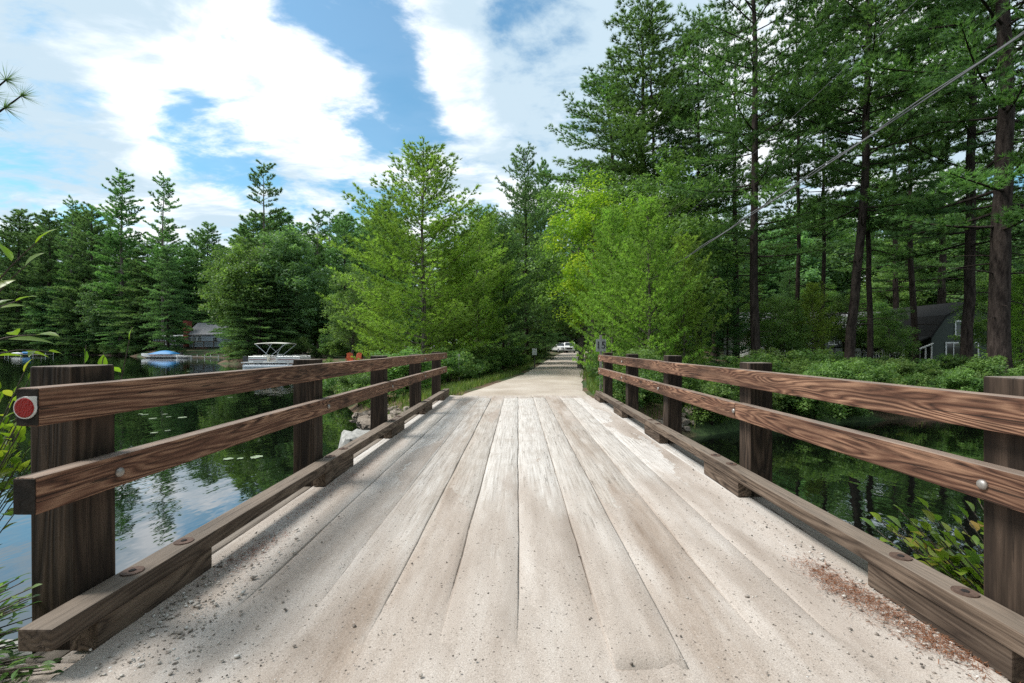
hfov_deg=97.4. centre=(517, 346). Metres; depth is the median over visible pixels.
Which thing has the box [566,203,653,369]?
young pine
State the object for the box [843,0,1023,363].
pine tree
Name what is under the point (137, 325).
hemlock tree
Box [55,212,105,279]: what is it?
pine tree
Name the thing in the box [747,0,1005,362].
pine tree
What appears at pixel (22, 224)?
pine tree
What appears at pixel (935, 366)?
shrub
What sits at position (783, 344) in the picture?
broadleaf tree
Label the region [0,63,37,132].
pine tree
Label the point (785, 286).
young pine
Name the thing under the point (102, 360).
leafy shoot
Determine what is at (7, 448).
leafy bush
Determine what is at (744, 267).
pine tree
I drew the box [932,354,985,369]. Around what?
shrub
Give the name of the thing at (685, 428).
rock
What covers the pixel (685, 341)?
hemlock tree
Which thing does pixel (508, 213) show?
young pine
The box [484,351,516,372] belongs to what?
shrub
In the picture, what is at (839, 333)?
broadleaf tree
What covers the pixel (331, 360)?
shrub
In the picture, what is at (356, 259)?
pine tree
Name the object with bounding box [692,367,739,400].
shrub
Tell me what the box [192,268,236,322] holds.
hemlock tree
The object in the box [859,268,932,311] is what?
broadleaf tree
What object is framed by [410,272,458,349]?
hemlock tree
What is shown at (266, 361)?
pontoon boat
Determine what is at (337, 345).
shrub
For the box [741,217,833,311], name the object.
broadleaf tree
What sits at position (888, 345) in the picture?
broadleaf tree
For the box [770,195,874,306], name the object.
broadleaf tree
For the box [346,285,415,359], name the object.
young pine
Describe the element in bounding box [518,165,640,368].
broadleaf tree
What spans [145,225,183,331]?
pine tree
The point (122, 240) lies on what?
pine tree
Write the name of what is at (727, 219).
pine tree
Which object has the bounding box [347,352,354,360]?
garden chair
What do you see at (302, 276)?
broadleaf tree
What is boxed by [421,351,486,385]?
shrub
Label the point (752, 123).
pine tree
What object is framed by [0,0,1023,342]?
sky
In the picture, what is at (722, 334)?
young pine
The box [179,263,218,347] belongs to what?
hemlock tree
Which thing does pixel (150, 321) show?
hemlock tree
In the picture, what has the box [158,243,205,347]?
pine tree
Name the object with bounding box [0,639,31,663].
rocks
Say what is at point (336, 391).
shrub
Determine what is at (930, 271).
broadleaf tree
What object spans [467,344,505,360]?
shrub
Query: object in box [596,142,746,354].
broadleaf tree
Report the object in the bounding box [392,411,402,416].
rock
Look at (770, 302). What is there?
broadleaf tree
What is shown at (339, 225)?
pine tree
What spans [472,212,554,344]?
broadleaf tree
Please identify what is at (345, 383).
shrub
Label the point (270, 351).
shrub
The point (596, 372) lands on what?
shrub
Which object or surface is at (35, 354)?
swimming dock
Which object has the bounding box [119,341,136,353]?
shrub
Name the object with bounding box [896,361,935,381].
shrub
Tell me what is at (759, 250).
pine tree
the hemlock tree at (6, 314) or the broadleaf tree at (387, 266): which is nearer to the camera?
the broadleaf tree at (387, 266)
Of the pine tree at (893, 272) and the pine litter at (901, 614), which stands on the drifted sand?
the pine litter at (901, 614)
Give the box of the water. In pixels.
[0,355,983,638]
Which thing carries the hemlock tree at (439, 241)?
on the ground at (706, 428)
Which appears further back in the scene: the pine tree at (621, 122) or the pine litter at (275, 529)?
the pine tree at (621, 122)
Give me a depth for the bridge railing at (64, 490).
2.02 m
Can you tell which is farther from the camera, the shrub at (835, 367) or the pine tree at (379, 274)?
the pine tree at (379, 274)
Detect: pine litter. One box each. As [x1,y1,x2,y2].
[194,439,400,596]
[782,551,1020,682]
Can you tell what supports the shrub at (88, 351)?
on the ground at (706, 428)
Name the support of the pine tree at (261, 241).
on the ground at (706, 428)
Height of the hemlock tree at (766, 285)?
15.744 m
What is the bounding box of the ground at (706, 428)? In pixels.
[2,347,1023,437]
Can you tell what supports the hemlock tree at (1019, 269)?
on the ground at (706, 428)
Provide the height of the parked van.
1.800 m
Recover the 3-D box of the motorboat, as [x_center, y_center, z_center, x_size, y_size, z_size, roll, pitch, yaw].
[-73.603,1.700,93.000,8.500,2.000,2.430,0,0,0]
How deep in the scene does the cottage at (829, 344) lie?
46.00 m
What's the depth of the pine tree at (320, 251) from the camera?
77.64 m
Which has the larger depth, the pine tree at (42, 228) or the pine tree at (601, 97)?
the pine tree at (42, 228)
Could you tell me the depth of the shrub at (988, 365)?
15.13 m
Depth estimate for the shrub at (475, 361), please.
19.45 m
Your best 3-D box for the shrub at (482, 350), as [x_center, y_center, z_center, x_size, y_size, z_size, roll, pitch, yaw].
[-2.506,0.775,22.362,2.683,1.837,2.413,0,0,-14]
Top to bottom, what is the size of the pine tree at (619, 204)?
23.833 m
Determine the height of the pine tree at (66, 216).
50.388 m
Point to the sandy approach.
(44, 678)
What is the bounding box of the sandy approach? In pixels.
[0,663,1012,682]
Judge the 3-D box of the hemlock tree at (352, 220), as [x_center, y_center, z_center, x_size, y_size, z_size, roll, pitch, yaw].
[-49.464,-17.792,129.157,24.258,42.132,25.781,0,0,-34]
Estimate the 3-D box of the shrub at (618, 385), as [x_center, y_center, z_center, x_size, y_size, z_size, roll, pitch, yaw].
[2.745,1.123,11.345,1.723,1.174,1.646,0,0,1]
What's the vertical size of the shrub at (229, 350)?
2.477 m
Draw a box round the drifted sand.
[47,395,1010,682]
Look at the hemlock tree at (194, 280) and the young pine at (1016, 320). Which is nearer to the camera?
the young pine at (1016, 320)
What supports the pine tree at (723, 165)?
on the ground at (706, 428)
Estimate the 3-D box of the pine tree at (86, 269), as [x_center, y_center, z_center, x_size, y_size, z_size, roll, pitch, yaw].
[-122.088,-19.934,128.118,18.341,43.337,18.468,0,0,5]
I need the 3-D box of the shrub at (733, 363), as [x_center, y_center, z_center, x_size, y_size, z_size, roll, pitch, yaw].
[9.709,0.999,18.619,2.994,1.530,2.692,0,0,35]
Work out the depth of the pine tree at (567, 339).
109.42 m
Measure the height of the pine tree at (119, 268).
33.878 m
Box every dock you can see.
[8,353,53,355]
[177,355,221,357]
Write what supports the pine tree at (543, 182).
on the ground at (706, 428)
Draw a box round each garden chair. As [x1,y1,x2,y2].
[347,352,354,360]
[355,353,361,359]
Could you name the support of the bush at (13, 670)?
on the ground at (706, 428)
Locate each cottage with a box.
[153,320,228,347]
[724,312,874,356]
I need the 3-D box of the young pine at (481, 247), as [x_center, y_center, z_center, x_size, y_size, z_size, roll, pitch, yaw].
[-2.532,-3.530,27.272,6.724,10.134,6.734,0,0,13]
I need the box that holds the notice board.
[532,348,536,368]
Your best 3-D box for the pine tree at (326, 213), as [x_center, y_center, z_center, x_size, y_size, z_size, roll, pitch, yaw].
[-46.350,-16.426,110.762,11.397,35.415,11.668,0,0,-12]
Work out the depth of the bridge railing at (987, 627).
2.18 m
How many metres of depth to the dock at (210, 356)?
90.00 m
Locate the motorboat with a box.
[141,350,182,357]
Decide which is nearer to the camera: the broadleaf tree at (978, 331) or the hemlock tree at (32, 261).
the broadleaf tree at (978, 331)
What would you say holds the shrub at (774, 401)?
on the ground at (706, 428)
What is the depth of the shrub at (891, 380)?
13.72 m
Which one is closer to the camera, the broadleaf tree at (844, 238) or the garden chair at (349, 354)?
the garden chair at (349, 354)
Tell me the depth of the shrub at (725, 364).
16.36 m
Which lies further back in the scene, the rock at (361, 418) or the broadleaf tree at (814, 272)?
the broadleaf tree at (814, 272)
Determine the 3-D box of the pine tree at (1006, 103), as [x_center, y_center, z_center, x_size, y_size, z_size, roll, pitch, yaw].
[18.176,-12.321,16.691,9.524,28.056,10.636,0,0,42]
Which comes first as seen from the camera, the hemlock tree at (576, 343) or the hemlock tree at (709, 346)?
the hemlock tree at (709, 346)
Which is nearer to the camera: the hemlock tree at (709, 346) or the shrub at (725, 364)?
the shrub at (725, 364)
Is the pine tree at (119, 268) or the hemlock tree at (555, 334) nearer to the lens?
the hemlock tree at (555, 334)
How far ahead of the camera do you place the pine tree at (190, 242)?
128.09 m
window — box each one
[828,338,839,344]
[945,342,959,358]
[954,320,974,335]
[973,342,978,357]
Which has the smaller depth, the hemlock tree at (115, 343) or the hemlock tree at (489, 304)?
the hemlock tree at (489, 304)
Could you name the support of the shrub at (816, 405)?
on the ground at (706, 428)
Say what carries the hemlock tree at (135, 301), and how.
on the ground at (706, 428)
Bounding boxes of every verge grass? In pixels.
[388,353,552,417]
[585,353,649,415]
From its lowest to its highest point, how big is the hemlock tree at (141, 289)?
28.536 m
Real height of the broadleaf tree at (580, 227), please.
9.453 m
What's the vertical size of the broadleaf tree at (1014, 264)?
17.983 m
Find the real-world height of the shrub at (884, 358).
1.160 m
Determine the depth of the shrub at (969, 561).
2.45 m
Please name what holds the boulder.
in the water
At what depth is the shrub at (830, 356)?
21.67 m
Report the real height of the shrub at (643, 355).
1.587 m
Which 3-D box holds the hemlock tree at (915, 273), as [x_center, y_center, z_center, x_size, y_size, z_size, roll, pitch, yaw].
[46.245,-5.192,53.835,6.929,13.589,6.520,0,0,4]
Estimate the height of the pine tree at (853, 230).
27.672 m
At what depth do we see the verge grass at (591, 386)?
14.55 m
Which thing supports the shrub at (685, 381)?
on the ground at (706, 428)
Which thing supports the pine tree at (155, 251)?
on the ground at (706, 428)
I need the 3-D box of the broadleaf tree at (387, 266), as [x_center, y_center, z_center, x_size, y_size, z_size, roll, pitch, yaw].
[-4.799,-4.116,22.371,9.406,11.621,9.420,0,0,10]
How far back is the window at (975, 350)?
31.99 m
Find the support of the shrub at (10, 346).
on the ground at (706, 428)
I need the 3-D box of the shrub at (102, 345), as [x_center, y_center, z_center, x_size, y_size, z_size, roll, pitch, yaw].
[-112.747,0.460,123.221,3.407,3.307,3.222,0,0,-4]
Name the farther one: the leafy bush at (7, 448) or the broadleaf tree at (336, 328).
the broadleaf tree at (336, 328)
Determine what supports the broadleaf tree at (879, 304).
on the ground at (706, 428)
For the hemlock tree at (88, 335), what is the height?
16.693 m
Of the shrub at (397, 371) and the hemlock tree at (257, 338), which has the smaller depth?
the shrub at (397, 371)
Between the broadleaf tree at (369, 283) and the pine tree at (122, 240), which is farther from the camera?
the pine tree at (122, 240)
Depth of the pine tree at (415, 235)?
116.47 m
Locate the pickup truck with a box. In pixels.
[563,342,574,352]
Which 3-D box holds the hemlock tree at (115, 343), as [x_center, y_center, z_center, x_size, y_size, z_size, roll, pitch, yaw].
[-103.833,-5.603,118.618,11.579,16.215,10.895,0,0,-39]
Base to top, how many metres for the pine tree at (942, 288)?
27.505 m
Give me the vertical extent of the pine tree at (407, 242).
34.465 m
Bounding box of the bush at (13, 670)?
[0,566,63,682]
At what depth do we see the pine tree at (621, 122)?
28.68 m
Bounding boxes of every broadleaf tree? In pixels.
[21,282,78,345]
[70,281,129,344]
[192,235,290,354]
[249,224,335,354]
[254,307,316,345]
[268,283,342,354]
[310,316,334,346]
[313,135,514,367]
[319,265,383,357]
[342,278,409,318]
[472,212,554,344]
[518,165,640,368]
[542,167,645,370]
[592,190,703,362]
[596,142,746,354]
[678,215,743,330]
[703,274,773,346]
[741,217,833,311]
[743,293,790,351]
[759,207,865,301]
[759,296,813,363]
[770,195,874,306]
[786,282,847,354]
[813,291,875,351]
[843,299,901,351]
[851,203,933,284]
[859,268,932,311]
[860,216,989,304]
[862,304,921,360]
[915,202,1023,304]
[948,268,1023,353]
[980,289,1023,357]
[984,250,1023,306]
[987,203,1023,348]
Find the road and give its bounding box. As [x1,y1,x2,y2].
[462,351,587,396]
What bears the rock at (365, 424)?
on the ground at (706, 428)
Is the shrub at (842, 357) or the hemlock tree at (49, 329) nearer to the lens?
the shrub at (842, 357)
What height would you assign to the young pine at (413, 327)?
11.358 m
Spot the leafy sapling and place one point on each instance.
(8, 253)
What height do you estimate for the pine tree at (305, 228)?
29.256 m
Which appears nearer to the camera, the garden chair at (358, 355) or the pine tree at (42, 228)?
the garden chair at (358, 355)
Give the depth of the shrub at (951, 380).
14.61 m
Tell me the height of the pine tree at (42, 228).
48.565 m
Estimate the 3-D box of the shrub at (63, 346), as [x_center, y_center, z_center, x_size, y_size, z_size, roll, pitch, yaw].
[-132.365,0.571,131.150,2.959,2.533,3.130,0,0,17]
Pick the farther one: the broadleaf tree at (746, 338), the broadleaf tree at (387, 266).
the broadleaf tree at (746, 338)
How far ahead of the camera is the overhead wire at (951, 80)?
8.46 m
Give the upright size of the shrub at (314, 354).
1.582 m
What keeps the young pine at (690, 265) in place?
on the ground at (706, 428)
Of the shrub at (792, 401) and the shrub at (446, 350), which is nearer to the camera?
the shrub at (792, 401)
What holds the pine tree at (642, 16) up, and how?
on the ground at (706, 428)
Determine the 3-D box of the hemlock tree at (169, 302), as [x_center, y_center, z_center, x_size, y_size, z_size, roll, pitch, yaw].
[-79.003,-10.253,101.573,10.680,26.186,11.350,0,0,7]
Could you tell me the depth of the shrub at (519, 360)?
26.74 m
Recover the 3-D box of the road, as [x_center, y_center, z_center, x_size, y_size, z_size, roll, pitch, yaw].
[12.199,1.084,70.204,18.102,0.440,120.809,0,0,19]
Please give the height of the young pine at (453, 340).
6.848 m
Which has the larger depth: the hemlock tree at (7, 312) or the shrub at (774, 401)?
the hemlock tree at (7, 312)
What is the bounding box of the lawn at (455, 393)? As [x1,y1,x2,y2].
[337,361,488,409]
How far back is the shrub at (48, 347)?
132.02 m
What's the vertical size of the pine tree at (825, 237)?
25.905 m
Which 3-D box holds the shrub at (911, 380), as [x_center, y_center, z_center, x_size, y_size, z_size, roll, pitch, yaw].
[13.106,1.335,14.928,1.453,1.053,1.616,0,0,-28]
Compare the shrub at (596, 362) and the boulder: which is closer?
the boulder
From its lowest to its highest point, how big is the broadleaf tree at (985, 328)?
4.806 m
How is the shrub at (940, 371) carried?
on the ground at (706, 428)
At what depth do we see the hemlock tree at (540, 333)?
59.34 m
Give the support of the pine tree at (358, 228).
on the ground at (706, 428)
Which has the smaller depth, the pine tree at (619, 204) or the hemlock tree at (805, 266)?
the pine tree at (619, 204)
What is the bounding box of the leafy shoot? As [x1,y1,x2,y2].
[69,327,132,540]
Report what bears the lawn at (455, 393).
on the ground at (706, 428)
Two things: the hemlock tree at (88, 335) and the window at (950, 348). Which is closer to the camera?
the window at (950, 348)
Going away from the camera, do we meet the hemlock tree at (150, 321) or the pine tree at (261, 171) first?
the pine tree at (261, 171)
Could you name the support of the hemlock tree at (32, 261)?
on the ground at (706, 428)
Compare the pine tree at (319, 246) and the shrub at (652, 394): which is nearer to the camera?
the shrub at (652, 394)
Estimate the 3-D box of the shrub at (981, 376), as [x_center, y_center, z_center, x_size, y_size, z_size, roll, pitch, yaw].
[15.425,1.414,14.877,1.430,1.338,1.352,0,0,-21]
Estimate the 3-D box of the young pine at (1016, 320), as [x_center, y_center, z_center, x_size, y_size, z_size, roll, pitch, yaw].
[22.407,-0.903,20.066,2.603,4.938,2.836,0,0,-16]
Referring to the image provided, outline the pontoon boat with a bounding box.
[241,342,310,367]
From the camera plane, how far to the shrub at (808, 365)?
18.01 m
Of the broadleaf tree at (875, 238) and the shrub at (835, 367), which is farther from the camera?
the broadleaf tree at (875, 238)
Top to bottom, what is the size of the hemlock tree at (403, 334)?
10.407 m
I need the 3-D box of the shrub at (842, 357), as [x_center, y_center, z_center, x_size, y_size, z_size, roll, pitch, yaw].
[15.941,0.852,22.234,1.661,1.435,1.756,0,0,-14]
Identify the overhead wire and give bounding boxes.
[637,31,1023,288]
[679,0,916,221]
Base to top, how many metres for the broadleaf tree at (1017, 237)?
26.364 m
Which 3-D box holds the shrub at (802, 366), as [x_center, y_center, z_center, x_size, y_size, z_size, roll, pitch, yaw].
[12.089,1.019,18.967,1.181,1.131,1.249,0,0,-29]
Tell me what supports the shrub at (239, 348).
on the ground at (706, 428)
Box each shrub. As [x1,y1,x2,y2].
[5,345,27,351]
[37,345,48,349]
[44,345,55,352]
[56,345,66,352]
[74,346,82,353]
[77,344,88,352]
[86,346,96,353]
[89,344,106,353]
[98,344,110,353]
[100,346,114,354]
[112,347,128,354]
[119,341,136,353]
[128,347,143,354]
[222,342,251,357]
[233,345,263,355]
[253,344,277,354]
[275,336,314,354]
[309,347,324,357]
[317,332,343,357]
[323,357,336,362]
[323,375,348,389]
[327,333,361,357]
[329,384,339,394]
[335,372,369,406]
[345,336,373,357]
[347,372,396,407]
[369,346,431,397]
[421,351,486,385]
[428,345,468,380]
[449,345,490,366]
[457,356,489,379]
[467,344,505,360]
[474,354,504,375]
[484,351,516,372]
[506,350,526,369]
[513,337,549,362]
[516,353,531,366]
[584,351,621,376]
[591,352,626,375]
[593,369,658,409]
[596,346,663,386]
[614,347,657,370]
[616,368,662,404]
[646,359,704,402]
[684,381,739,425]
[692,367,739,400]
[703,361,730,386]
[717,353,794,373]
[744,347,784,364]
[772,392,783,410]
[772,393,794,408]
[776,361,799,373]
[777,348,839,370]
[780,395,814,411]
[784,368,851,421]
[788,358,819,373]
[799,364,826,374]
[801,359,865,380]
[808,353,838,360]
[821,351,860,358]
[826,402,872,418]
[834,357,900,412]
[839,357,898,379]
[852,368,907,384]
[860,497,983,594]
[864,355,894,362]
[872,357,916,381]
[889,358,949,380]
[891,372,943,388]
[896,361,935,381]
[919,353,969,369]
[931,369,955,379]
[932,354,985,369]
[936,366,983,392]
[958,352,1023,377]
[958,370,992,391]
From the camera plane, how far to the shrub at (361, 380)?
13.87 m
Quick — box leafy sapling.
[0,229,59,356]
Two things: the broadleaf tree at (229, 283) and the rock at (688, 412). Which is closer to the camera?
the rock at (688, 412)
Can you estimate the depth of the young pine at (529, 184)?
33.23 m
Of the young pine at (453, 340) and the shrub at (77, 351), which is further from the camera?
the shrub at (77, 351)
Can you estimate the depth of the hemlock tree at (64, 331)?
127.89 m
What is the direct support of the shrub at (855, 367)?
on the ground at (706, 428)
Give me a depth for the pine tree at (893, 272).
39.57 m
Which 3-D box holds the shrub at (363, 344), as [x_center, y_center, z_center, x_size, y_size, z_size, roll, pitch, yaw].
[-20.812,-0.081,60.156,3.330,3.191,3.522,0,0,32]
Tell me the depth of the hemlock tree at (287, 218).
87.58 m
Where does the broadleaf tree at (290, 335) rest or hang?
on the ground at (706, 428)
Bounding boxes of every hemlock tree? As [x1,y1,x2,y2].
[0,227,46,312]
[0,273,22,335]
[0,273,39,352]
[0,283,43,352]
[0,290,21,350]
[1,227,52,303]
[20,264,90,354]
[25,295,67,352]
[46,266,105,354]
[72,302,108,354]
[79,256,131,342]
[94,295,145,352]
[100,240,180,352]
[115,262,151,346]
[115,292,154,355]
[125,280,174,352]
[133,244,198,352]
[152,271,209,347]
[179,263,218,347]
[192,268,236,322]
[197,229,254,355]
[214,272,297,359]
[215,298,262,359]
[241,209,314,353]
[323,211,360,279]
[355,288,385,353]
[376,302,421,354]
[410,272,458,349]
[417,219,456,348]
[464,215,522,348]
[505,283,562,355]
[528,260,570,339]
[529,307,560,350]
[558,243,604,347]
[585,319,631,354]
[654,294,705,354]
[702,308,730,349]
[739,249,779,309]
[781,259,824,309]
[874,248,930,311]
[1011,266,1023,359]
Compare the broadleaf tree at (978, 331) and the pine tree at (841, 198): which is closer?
the broadleaf tree at (978, 331)
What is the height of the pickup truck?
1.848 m
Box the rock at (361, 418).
[356,415,367,423]
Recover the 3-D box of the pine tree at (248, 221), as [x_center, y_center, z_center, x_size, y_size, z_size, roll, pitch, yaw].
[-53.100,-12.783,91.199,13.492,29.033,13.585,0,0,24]
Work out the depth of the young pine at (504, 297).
26.61 m
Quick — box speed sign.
[596,335,605,391]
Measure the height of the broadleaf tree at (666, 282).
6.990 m
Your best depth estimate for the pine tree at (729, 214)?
33.49 m
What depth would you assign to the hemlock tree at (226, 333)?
77.55 m
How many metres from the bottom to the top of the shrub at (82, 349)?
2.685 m
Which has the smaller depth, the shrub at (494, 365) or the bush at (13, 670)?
the bush at (13, 670)
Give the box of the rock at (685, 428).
[682,426,689,430]
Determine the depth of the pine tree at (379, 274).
78.85 m
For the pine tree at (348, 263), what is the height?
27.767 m
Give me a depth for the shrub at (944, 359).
20.01 m
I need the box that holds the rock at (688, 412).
[684,405,702,415]
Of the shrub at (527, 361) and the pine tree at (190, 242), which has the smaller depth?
the shrub at (527, 361)
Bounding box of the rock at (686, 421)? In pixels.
[682,417,689,425]
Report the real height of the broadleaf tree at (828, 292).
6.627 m
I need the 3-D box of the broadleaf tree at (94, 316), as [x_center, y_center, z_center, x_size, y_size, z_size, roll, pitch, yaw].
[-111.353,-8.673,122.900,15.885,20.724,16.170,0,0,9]
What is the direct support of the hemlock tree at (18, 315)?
on the ground at (706, 428)
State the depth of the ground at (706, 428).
13.82 m
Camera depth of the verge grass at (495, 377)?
15.41 m
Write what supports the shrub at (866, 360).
on the ground at (706, 428)
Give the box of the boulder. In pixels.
[338,429,369,448]
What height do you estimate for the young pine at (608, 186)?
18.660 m
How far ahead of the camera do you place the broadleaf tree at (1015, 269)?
42.10 m
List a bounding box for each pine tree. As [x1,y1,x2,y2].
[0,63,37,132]
[0,208,52,345]
[8,208,79,352]
[31,220,52,283]
[34,209,96,342]
[38,201,116,352]
[49,194,90,345]
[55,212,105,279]
[82,167,150,348]
[82,230,127,341]
[85,229,118,298]
[104,245,148,340]
[136,171,192,349]
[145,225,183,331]
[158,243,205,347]
[179,231,208,301]
[181,221,228,319]
[193,243,222,317]
[210,212,269,348]
[231,159,292,344]
[249,217,286,339]
[295,222,316,353]
[303,208,337,352]
[310,242,333,348]
[315,209,341,290]
[315,211,366,355]
[327,228,358,304]
[337,219,372,283]
[347,226,372,351]
[348,198,416,348]
[357,199,413,352]
[361,215,419,344]
[388,227,418,294]
[409,233,433,349]
[529,157,567,351]
[530,0,744,349]
[541,56,691,350]
[542,215,577,342]
[586,6,726,349]
[591,149,667,350]
[647,2,771,362]
[660,0,884,358]
[666,2,795,360]
[676,108,773,357]
[721,204,746,307]
[738,0,863,341]
[738,233,759,303]
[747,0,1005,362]
[760,0,874,349]
[790,0,961,358]
[827,45,964,308]
[836,6,993,363]
[838,197,865,307]
[841,196,879,283]
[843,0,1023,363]
[847,0,1023,372]
[875,54,1022,303]
[897,0,1023,303]
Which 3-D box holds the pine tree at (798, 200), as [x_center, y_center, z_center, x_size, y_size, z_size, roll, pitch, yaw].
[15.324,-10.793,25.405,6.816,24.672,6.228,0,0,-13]
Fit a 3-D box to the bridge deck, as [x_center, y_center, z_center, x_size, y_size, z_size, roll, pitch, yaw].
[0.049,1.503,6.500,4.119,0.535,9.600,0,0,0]
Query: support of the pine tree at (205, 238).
on the ground at (706, 428)
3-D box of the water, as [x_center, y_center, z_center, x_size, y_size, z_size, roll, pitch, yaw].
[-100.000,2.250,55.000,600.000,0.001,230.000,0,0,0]
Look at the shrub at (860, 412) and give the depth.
13.33 m
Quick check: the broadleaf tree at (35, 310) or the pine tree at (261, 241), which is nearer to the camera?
the pine tree at (261, 241)
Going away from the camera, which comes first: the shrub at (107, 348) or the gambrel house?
the gambrel house
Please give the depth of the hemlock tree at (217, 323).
94.63 m
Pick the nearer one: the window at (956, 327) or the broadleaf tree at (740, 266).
the window at (956, 327)
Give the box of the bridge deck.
[26,397,981,669]
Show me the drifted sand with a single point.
(411, 617)
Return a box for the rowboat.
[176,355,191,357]
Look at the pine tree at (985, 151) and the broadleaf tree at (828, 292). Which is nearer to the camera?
the pine tree at (985, 151)
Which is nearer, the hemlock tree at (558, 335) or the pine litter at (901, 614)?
the pine litter at (901, 614)
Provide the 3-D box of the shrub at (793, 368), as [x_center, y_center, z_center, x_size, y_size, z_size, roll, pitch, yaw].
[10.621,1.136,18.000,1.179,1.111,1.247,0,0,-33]
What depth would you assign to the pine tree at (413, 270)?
103.53 m
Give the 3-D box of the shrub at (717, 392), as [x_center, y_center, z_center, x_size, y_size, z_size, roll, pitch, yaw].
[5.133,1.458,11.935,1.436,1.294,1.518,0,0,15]
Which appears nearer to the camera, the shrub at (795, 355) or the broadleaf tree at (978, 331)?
the shrub at (795, 355)
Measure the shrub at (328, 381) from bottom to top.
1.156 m
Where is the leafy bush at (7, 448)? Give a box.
[0,359,31,544]
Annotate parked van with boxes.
[548,343,567,352]
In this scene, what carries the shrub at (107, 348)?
on the ground at (706, 428)
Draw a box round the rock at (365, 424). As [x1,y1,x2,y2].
[361,420,369,429]
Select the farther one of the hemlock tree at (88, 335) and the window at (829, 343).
the hemlock tree at (88, 335)
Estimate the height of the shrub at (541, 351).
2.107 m
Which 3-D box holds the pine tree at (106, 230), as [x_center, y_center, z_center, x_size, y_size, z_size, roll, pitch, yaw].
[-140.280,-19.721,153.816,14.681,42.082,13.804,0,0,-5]
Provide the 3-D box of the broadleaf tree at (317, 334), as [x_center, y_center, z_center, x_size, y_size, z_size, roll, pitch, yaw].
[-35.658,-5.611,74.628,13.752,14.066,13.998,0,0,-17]
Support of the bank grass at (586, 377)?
on the ground at (706, 428)
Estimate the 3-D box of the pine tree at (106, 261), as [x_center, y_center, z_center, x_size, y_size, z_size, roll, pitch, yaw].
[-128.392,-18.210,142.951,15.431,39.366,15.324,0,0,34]
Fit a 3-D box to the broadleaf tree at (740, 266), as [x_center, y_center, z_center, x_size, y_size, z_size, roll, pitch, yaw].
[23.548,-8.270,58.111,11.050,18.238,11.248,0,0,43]
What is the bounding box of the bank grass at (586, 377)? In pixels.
[579,368,938,428]
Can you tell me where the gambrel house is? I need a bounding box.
[832,301,987,362]
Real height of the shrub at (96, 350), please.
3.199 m
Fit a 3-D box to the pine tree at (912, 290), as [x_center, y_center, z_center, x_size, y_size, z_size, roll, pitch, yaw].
[26.894,-11.440,30.606,8.690,25.864,8.349,0,0,4]
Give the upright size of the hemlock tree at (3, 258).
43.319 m
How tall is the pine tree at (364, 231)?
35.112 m
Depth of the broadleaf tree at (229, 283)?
61.45 m
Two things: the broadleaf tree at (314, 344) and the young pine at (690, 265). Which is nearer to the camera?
the young pine at (690, 265)
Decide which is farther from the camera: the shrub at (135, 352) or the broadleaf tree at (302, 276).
the shrub at (135, 352)
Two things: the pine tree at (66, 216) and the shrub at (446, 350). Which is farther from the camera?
the pine tree at (66, 216)
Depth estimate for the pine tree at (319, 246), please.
99.67 m
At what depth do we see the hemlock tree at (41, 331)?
132.24 m
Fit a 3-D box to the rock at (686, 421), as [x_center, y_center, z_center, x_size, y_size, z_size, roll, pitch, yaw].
[4.260,1.915,11.641,0.258,0.144,0.261,4,10,-29]
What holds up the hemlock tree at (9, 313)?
on the ground at (706, 428)
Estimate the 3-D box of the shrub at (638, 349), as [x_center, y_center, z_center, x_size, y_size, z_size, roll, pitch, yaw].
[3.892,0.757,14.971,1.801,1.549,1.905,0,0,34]
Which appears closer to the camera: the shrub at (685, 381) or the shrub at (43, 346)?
the shrub at (685, 381)
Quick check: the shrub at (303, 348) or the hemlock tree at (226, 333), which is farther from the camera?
the hemlock tree at (226, 333)
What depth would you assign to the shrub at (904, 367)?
17.66 m
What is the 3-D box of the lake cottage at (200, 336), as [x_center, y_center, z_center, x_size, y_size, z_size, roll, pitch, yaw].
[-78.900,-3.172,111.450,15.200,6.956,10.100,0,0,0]
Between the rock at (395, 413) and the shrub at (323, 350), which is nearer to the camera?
the rock at (395, 413)
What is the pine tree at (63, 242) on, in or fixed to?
on the ground at (706, 428)
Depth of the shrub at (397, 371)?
14.23 m
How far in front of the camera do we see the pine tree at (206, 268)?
117.60 m
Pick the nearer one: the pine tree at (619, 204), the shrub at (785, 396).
the shrub at (785, 396)
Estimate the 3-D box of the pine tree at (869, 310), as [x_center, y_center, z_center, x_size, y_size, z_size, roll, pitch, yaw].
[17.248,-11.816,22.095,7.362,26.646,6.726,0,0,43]
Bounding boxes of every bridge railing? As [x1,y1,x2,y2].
[13,352,449,653]
[594,353,1023,682]
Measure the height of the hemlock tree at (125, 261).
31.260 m
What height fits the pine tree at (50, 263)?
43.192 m
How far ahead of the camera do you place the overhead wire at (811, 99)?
11.52 m
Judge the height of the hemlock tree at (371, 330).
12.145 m
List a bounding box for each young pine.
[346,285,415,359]
[370,273,433,353]
[421,202,530,354]
[426,253,489,353]
[471,215,536,369]
[475,141,575,363]
[482,179,568,356]
[556,152,637,348]
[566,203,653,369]
[644,230,730,364]
[698,259,760,366]
[766,264,815,353]
[786,281,842,362]
[975,274,1023,369]

